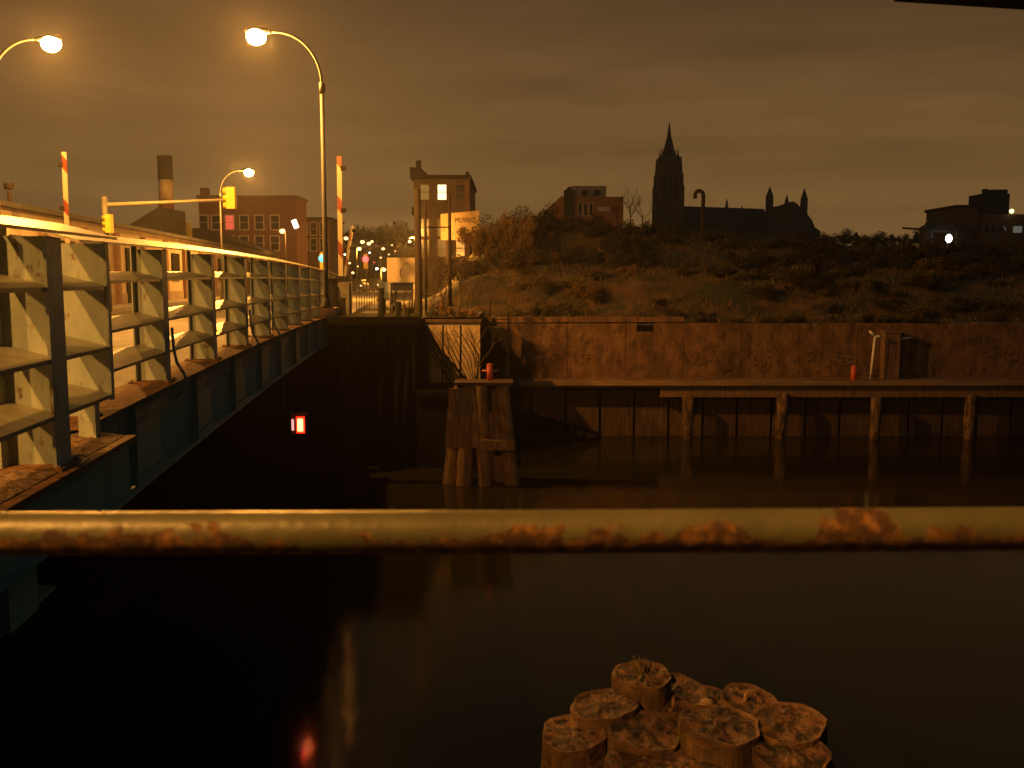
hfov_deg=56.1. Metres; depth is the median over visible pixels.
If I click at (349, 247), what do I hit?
barrier gate
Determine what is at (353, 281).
parked car
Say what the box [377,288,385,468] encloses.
fender post
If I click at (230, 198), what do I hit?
traffic signal
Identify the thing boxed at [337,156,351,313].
barrier gate
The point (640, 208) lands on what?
bare tree
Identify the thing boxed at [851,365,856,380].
bollard
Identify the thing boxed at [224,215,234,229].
window
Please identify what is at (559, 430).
rubble heap
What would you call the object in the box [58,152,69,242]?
barrier gate
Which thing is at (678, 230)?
bush
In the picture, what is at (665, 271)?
bushes
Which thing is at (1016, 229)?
window
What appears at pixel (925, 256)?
bush
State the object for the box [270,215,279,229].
window
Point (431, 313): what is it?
bush
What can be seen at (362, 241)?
street lamp
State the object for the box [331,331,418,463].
timber fender
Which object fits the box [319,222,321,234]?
window
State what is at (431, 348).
bare sapling
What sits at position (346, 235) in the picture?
tree
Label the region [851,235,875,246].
bush
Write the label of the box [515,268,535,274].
bush
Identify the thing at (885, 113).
sky
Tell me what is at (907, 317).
bush
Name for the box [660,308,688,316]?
bush
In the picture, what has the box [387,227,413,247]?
tree
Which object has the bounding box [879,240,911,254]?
bush
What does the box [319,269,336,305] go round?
bridge railing
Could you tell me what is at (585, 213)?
window
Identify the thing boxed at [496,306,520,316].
bush
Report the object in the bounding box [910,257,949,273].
bush
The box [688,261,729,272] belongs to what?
bush
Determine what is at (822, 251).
bush
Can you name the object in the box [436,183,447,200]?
window
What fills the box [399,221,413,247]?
tree
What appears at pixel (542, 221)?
bush
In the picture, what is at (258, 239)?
window
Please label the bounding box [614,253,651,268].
bush
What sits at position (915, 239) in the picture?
tree
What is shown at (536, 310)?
bush
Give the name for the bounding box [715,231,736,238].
bush
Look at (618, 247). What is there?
bush
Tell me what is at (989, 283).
bush
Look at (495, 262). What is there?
bush
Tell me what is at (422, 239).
window
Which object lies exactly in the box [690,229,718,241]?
bush
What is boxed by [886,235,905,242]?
tree
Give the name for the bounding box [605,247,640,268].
bush
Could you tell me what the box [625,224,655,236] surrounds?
bush
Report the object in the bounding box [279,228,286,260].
street lamp
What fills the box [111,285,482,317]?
ground
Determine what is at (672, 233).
bush
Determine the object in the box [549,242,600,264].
bush
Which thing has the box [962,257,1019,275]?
bush
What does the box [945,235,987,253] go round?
bush
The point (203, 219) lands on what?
window
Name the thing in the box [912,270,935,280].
bush
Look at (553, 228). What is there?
bush
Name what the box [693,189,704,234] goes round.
vent pipe
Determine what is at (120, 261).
warehouse
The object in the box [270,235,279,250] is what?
window
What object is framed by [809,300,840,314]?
bush
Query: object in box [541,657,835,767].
piling cluster
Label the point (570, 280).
bush
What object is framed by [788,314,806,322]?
bush
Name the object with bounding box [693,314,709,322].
bush
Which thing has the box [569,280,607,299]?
bush
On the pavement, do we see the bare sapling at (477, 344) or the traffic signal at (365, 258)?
the traffic signal at (365, 258)
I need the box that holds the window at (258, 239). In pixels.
[254,235,263,246]
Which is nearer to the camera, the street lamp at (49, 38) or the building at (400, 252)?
the street lamp at (49, 38)
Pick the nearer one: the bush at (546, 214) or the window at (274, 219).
the bush at (546, 214)
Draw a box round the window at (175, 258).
[171,253,179,270]
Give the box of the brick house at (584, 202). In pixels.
[547,186,623,230]
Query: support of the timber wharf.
in the water
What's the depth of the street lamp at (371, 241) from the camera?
198.25 m
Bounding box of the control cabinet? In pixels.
[328,277,337,320]
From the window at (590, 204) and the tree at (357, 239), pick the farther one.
the tree at (357, 239)
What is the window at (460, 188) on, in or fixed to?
in the row house at (437, 190)
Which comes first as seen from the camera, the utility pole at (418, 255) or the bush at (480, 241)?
the utility pole at (418, 255)
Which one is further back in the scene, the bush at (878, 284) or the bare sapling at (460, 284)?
the bush at (878, 284)
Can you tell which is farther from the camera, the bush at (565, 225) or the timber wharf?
the bush at (565, 225)
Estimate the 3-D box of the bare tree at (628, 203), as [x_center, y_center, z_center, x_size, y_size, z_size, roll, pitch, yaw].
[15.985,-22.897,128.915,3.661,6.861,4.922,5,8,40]
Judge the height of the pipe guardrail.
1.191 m
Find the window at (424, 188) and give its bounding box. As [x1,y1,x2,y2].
[419,183,429,200]
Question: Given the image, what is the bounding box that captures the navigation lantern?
[282,375,308,433]
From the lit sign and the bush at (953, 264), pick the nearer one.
the bush at (953, 264)
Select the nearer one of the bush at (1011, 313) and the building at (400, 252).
the bush at (1011, 313)
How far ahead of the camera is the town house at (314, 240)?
148.72 m
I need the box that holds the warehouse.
[0,200,275,304]
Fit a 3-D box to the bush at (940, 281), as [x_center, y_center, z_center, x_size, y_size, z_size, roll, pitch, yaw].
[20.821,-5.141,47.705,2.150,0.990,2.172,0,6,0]
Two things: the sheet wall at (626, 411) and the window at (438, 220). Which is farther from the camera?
the window at (438, 220)
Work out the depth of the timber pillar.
42.45 m
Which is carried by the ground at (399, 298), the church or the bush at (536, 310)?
the church
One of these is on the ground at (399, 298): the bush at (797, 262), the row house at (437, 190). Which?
the row house at (437, 190)
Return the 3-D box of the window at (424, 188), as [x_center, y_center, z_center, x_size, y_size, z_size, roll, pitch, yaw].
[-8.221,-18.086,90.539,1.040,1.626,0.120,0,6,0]
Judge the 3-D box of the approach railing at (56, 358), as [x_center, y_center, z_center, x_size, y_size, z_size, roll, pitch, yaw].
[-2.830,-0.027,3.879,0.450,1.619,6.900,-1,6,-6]
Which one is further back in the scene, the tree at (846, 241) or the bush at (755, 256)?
the tree at (846, 241)
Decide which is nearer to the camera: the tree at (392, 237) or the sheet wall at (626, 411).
the sheet wall at (626, 411)
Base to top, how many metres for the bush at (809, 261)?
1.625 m
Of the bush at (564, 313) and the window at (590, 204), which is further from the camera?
the window at (590, 204)
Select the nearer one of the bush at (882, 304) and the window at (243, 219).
the bush at (882, 304)
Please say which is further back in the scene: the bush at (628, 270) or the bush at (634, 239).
the bush at (634, 239)
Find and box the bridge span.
[70,317,329,510]
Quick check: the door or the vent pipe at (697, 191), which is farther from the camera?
the vent pipe at (697, 191)
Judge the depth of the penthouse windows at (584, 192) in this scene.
150.60 m
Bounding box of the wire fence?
[424,325,484,384]
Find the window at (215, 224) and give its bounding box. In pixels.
[211,215,219,229]
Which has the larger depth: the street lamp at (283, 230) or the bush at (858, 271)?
the street lamp at (283, 230)
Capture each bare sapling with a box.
[422,254,459,318]
[422,257,462,318]
[422,314,461,384]
[448,260,504,318]
[450,255,480,318]
[453,319,505,378]
[466,256,517,317]
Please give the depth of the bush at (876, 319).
43.25 m
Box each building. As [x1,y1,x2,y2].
[196,188,307,267]
[344,244,413,284]
[919,189,1023,249]
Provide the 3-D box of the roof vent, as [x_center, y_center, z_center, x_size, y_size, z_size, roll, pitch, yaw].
[-19.849,-7.487,37.914,0.320,0.920,0.280,0,6,0]
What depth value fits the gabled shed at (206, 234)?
102.47 m
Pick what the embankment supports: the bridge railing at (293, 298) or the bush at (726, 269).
the bush at (726, 269)
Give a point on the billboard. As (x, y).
(467, 220)
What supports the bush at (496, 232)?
on the embankment
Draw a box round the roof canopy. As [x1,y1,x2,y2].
[893,0,1023,9]
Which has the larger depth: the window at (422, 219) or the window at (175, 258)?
the window at (422, 219)
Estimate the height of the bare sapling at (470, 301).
2.604 m
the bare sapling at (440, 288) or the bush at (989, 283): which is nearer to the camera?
the bare sapling at (440, 288)
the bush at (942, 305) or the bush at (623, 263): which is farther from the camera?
the bush at (623, 263)
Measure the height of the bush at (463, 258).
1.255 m
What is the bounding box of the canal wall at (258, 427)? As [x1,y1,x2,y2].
[179,319,424,459]
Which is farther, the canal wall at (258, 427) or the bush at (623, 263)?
the bush at (623, 263)
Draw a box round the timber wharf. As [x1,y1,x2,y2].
[509,378,1023,438]
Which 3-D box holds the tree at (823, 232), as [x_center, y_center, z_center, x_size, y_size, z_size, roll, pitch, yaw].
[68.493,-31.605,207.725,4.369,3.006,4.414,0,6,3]
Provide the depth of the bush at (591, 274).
48.39 m
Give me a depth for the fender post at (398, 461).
33.54 m
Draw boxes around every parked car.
[349,279,368,291]
[368,279,380,289]
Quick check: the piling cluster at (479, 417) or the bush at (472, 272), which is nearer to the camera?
the piling cluster at (479, 417)
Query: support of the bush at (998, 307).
on the embankment
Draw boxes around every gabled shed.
[130,206,185,235]
[186,223,279,262]
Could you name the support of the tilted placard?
on the ground at (399, 298)
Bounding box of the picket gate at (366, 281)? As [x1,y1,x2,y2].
[356,280,377,311]
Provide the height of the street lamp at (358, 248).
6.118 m
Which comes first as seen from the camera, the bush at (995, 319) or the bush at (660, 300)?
the bush at (995, 319)
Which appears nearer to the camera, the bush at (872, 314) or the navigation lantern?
the navigation lantern
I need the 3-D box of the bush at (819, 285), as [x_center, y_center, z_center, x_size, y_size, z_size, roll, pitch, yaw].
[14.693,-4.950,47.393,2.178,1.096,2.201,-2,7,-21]
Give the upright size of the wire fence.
2.251 m
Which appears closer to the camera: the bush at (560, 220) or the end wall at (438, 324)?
the end wall at (438, 324)
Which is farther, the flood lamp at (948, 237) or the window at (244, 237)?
the window at (244, 237)
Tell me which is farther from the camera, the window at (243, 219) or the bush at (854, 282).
the window at (243, 219)
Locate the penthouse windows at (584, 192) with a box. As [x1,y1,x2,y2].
[582,190,599,195]
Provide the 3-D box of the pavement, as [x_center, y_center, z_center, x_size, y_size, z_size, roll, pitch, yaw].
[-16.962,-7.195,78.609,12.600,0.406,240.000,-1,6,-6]
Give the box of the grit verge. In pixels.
[0,432,124,502]
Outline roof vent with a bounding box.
[3,182,14,201]
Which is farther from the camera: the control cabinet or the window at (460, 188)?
the window at (460, 188)
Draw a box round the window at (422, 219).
[421,218,429,236]
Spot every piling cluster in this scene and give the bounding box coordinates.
[442,379,518,486]
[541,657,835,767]
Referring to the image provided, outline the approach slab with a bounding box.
[0,435,136,767]
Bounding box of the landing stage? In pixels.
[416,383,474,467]
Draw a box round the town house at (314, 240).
[307,217,344,282]
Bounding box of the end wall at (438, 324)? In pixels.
[425,319,481,382]
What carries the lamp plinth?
on the pavement
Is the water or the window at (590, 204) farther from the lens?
the window at (590, 204)
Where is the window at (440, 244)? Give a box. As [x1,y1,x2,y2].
[436,238,445,257]
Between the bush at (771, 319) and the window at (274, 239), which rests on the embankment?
the bush at (771, 319)
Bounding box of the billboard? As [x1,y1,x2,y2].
[441,210,478,285]
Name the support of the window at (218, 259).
in the warehouse
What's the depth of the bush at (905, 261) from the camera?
53.59 m
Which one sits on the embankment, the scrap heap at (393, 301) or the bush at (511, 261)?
the bush at (511, 261)
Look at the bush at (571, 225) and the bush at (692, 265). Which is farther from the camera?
the bush at (571, 225)
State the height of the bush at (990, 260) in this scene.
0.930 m
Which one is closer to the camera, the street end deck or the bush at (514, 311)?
the street end deck
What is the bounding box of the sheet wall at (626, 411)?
[510,388,1023,435]
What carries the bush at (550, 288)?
on the embankment
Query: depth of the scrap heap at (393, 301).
38.29 m
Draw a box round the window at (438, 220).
[436,218,440,236]
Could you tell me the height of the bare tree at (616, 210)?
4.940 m
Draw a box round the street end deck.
[329,313,419,324]
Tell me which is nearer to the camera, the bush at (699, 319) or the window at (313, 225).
the bush at (699, 319)
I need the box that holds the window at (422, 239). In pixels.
[421,238,429,257]
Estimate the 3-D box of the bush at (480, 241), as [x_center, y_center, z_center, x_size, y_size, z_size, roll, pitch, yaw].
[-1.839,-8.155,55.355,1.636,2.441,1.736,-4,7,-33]
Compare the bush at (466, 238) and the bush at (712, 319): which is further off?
the bush at (466, 238)
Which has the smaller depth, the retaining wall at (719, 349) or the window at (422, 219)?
the retaining wall at (719, 349)
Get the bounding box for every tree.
[343,228,352,245]
[352,224,373,247]
[352,227,386,247]
[372,220,406,247]
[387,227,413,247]
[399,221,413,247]
[606,201,628,225]
[613,188,644,223]
[630,197,659,223]
[819,231,838,241]
[822,232,850,243]
[841,228,859,240]
[860,233,882,243]
[874,231,896,244]
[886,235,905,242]
[897,233,918,243]
[912,227,919,242]
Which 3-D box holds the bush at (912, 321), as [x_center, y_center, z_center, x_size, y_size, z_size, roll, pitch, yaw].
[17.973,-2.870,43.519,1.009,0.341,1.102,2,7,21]
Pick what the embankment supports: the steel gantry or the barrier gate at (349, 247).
the steel gantry
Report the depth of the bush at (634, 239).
55.42 m
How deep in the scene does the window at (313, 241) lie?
148.52 m
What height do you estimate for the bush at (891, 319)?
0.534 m
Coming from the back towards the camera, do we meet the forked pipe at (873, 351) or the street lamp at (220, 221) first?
the street lamp at (220, 221)
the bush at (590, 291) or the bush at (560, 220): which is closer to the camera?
the bush at (590, 291)
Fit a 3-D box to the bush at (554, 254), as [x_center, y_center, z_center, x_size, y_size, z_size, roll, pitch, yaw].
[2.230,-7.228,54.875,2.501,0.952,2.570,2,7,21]
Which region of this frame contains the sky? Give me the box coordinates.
[0,0,1023,324]
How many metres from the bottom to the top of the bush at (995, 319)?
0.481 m
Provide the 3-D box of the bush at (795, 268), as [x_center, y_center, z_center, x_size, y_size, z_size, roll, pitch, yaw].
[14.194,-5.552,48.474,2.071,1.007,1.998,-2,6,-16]
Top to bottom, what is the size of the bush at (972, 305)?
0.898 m
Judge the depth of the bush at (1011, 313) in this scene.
44.54 m
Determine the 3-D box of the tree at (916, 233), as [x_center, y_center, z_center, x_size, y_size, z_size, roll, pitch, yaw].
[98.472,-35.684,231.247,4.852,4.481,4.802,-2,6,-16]
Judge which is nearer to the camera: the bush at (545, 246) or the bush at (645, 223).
the bush at (545, 246)
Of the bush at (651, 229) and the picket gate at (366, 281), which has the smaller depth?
the picket gate at (366, 281)
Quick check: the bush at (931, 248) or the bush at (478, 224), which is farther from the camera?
the bush at (478, 224)
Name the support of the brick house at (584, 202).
on the ground at (399, 298)
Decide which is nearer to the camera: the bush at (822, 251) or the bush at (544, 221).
the bush at (822, 251)
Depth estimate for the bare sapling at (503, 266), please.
40.77 m
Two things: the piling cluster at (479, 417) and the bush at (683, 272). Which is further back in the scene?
the bush at (683, 272)
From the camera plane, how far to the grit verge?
5.95 m
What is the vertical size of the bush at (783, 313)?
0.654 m
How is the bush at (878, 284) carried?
on the embankment
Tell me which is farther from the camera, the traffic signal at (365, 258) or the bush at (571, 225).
the traffic signal at (365, 258)
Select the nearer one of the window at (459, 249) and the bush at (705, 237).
the bush at (705, 237)
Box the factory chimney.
[157,155,173,208]
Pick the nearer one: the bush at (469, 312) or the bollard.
the bush at (469, 312)
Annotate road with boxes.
[112,318,224,349]
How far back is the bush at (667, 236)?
57.20 m
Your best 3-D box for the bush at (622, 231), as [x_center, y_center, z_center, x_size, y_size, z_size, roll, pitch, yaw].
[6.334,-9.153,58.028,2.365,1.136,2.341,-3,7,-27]
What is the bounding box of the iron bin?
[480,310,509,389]
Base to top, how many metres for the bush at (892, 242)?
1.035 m
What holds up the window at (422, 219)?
in the row house at (437, 190)
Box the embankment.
[386,227,1023,323]
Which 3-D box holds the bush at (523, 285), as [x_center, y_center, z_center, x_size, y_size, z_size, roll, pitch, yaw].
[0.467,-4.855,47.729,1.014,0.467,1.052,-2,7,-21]
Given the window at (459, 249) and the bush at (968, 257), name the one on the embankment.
the bush at (968, 257)
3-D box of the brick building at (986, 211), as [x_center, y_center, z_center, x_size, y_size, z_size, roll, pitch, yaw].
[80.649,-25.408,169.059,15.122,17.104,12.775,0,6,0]
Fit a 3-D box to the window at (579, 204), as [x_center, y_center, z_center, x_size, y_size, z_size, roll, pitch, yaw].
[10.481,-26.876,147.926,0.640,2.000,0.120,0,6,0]
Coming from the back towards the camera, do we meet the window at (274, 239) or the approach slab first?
the window at (274, 239)
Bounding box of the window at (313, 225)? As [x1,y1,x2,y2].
[310,222,316,234]
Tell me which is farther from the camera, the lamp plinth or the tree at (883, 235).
the tree at (883, 235)
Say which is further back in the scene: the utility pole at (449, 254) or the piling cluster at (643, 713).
the utility pole at (449, 254)
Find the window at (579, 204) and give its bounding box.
[578,203,581,215]
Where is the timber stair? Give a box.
[426,335,466,378]
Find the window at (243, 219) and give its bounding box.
[239,215,248,229]
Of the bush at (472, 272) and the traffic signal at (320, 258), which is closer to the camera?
the bush at (472, 272)
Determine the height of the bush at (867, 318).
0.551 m
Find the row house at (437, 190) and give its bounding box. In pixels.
[410,160,476,294]
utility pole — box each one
[414,189,422,318]
[424,200,450,318]
[448,195,451,318]
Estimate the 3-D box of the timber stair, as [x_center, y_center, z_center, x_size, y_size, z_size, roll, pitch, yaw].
[-2.235,-0.783,35.547,1.869,2.133,0.510,0,6,0]
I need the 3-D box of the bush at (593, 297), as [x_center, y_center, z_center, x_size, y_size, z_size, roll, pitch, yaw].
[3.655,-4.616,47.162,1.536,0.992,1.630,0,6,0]
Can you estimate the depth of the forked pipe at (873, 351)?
42.05 m
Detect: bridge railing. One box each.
[37,231,324,420]
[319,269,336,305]
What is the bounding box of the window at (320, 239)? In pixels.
[319,238,322,250]
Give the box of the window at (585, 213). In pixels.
[583,203,587,215]
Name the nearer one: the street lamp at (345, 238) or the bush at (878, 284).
the bush at (878, 284)
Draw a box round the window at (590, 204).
[589,203,592,215]
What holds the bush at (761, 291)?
on the embankment
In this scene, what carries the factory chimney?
on the ground at (399, 298)
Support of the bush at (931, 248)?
on the embankment
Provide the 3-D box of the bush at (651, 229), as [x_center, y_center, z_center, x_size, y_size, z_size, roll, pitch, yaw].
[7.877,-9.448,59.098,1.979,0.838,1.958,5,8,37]
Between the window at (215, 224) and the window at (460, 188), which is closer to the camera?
the window at (460, 188)
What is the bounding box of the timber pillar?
[879,330,901,378]
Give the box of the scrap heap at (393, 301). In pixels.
[388,287,414,312]
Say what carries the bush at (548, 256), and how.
on the embankment
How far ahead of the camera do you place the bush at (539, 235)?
56.98 m
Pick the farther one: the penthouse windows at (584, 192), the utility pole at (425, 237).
the penthouse windows at (584, 192)
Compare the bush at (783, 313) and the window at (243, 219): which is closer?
the bush at (783, 313)
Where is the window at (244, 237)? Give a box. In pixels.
[239,235,248,241]
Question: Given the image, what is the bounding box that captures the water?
[0,435,1023,767]
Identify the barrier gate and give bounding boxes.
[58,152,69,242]
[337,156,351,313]
[340,226,355,287]
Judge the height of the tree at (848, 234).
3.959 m
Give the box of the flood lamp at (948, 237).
[946,234,951,248]
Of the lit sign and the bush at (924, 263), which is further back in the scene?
the lit sign
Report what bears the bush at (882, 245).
on the embankment
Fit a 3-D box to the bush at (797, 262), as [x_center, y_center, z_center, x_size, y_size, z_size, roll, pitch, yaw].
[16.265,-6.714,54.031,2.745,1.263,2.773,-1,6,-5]
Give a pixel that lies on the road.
(122, 339)
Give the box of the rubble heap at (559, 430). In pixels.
[519,412,600,441]
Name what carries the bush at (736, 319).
on the embankment
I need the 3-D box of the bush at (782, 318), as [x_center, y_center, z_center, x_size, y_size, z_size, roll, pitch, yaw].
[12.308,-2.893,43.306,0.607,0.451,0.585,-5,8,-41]
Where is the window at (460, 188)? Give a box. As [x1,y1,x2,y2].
[455,183,465,200]
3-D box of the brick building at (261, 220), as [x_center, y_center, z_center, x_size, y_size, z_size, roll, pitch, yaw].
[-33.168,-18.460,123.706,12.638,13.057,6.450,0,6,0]
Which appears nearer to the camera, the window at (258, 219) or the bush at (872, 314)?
the bush at (872, 314)
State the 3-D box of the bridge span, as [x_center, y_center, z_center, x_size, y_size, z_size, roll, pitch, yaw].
[-10.827,-0.477,19.352,12.200,1.019,25.100,-1,6,-6]
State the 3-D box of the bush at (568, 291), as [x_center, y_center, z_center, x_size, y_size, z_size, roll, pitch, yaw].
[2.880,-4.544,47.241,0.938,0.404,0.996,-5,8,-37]
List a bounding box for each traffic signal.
[101,187,237,311]
[318,251,322,268]
[362,253,368,293]
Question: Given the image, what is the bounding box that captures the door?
[125,248,131,302]
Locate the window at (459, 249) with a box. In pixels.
[455,240,465,257]
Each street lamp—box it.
[0,34,62,214]
[218,168,253,298]
[244,26,332,307]
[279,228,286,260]
[343,236,347,281]
[356,247,360,278]
[360,240,364,278]
[370,240,373,275]
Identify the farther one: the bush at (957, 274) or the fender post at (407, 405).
the bush at (957, 274)
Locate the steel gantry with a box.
[902,223,977,248]
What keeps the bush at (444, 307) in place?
on the ground at (399, 298)
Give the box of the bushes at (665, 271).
[491,227,1023,323]
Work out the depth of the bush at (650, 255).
53.42 m
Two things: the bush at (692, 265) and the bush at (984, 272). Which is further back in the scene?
the bush at (692, 265)
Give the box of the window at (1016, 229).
[1013,226,1021,232]
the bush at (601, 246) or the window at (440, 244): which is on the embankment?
the bush at (601, 246)
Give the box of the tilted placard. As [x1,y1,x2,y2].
[378,280,389,312]
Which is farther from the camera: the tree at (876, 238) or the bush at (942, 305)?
the tree at (876, 238)
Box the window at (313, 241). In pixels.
[310,238,316,250]
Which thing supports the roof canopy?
on the near bank
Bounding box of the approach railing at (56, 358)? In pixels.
[0,215,116,471]
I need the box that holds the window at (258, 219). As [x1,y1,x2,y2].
[254,215,263,229]
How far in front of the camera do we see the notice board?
38.74 m
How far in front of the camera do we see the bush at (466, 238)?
59.54 m
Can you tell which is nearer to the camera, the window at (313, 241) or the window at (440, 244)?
the window at (440, 244)
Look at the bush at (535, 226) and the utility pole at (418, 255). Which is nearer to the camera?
the utility pole at (418, 255)
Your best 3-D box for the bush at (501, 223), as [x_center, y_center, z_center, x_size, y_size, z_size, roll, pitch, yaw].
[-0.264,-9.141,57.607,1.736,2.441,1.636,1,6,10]
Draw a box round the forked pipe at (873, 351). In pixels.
[869,330,882,379]
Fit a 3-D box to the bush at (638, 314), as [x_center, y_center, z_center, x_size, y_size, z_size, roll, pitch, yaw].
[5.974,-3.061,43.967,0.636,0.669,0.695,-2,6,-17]
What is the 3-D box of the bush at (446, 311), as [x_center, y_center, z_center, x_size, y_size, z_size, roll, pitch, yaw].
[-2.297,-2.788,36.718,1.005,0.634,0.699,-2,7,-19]
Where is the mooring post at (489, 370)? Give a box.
[482,363,497,380]
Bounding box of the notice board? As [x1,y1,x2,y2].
[387,258,414,312]
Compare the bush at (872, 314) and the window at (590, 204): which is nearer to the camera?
the bush at (872, 314)
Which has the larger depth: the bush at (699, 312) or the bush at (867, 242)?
the bush at (867, 242)
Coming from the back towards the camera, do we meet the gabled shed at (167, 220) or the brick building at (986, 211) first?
the brick building at (986, 211)
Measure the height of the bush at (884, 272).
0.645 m
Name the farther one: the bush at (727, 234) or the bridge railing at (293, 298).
the bush at (727, 234)
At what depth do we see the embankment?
47.40 m
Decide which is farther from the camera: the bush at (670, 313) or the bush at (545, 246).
the bush at (545, 246)
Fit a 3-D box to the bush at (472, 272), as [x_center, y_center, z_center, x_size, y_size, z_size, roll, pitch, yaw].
[-2.658,-6.413,53.586,3.271,1.560,3.305,-6,9,-44]
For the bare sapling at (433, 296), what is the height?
2.777 m
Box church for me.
[652,123,819,241]
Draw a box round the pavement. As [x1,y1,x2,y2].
[72,292,377,434]
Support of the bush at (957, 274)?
on the embankment
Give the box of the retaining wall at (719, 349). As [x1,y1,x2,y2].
[477,317,1023,377]
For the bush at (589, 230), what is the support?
on the embankment
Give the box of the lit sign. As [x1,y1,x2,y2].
[292,219,298,228]
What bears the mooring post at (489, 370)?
on the piling cluster at (479, 417)
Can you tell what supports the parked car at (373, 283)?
on the ground at (399, 298)
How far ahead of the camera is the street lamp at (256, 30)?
30.36 m
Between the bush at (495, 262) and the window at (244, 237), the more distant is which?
the window at (244, 237)
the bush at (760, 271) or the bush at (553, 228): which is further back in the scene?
the bush at (553, 228)
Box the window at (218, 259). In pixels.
[217,258,223,279]
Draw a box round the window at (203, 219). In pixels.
[198,215,208,229]
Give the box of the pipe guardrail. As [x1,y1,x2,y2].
[0,507,1023,555]
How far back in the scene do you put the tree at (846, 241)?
210.02 m
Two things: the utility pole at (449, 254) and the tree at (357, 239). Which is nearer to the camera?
the utility pole at (449, 254)
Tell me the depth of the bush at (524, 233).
54.98 m
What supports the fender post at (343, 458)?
in the water
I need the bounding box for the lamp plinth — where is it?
[320,307,338,320]
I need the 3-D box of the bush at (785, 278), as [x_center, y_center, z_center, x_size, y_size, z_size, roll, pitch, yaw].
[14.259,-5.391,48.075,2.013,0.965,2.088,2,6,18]
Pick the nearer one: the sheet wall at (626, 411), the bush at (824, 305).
the sheet wall at (626, 411)
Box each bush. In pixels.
[425,307,440,318]
[435,256,490,281]
[435,302,455,317]
[439,303,464,318]
[447,254,487,271]
[456,226,488,245]
[462,306,478,318]
[470,222,497,260]
[473,211,518,233]
[479,219,513,254]
[486,249,526,269]
[494,211,516,244]
[496,215,534,254]
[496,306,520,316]
[498,249,543,268]
[509,210,540,249]
[511,203,566,229]
[512,217,553,232]
[513,282,531,289]
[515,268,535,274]
[519,217,554,242]
[521,233,560,252]
[522,247,553,262]
[528,213,555,231]
[528,305,566,316]
[530,249,573,263]
[532,277,563,293]
[540,299,589,316]
[547,223,571,233]
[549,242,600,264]
[550,217,566,227]
[551,215,574,228]
[554,275,591,290]
[564,288,579,294]
[567,212,603,231]
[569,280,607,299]
[572,280,601,299]
[574,218,617,236]
[575,268,609,281]
[596,222,635,237]
[599,233,639,252]
[603,228,647,251]
[604,239,641,255]
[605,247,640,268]
[609,264,638,274]
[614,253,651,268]
[615,243,667,264]
[623,218,657,233]
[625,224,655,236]
[627,225,656,232]
[635,310,646,322]
[649,296,667,306]
[653,219,685,235]
[653,225,677,235]
[656,231,687,244]
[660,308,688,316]
[673,259,699,270]
[673,269,695,275]
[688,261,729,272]
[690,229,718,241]
[692,310,718,316]
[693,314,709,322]
[698,315,715,322]
[706,262,738,276]
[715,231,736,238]
[723,242,781,269]
[725,317,745,322]
[736,280,775,299]
[752,262,789,279]
[759,316,773,322]
[768,251,815,269]
[768,264,816,279]
[775,310,794,322]
[777,267,817,283]
[778,315,792,322]
[781,254,827,271]
[783,274,832,292]
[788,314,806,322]
[790,236,847,262]
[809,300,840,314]
[833,265,866,276]
[835,276,875,293]
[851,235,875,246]
[856,279,882,289]
[863,313,874,322]
[866,313,888,322]
[867,243,918,271]
[867,295,908,309]
[870,317,886,322]
[873,240,887,246]
[873,268,899,275]
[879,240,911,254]
[879,313,899,322]
[885,238,909,247]
[895,302,951,319]
[897,248,949,270]
[897,313,915,322]
[897,317,918,322]
[908,236,950,257]
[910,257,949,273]
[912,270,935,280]
[912,271,955,288]
[925,294,964,309]
[932,253,965,271]
[940,270,961,283]
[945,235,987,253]
[949,295,985,311]
[951,262,994,278]
[952,250,987,265]
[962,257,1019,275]
[964,255,1001,267]
[981,279,1008,286]
[982,314,1001,321]
[984,298,1022,314]
[988,309,1016,320]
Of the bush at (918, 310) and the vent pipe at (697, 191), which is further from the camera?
the vent pipe at (697, 191)
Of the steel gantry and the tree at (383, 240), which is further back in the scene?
the tree at (383, 240)
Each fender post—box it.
[338,298,347,468]
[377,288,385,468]
[394,302,402,468]
[403,307,411,468]
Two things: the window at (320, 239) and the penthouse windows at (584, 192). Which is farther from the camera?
the penthouse windows at (584, 192)

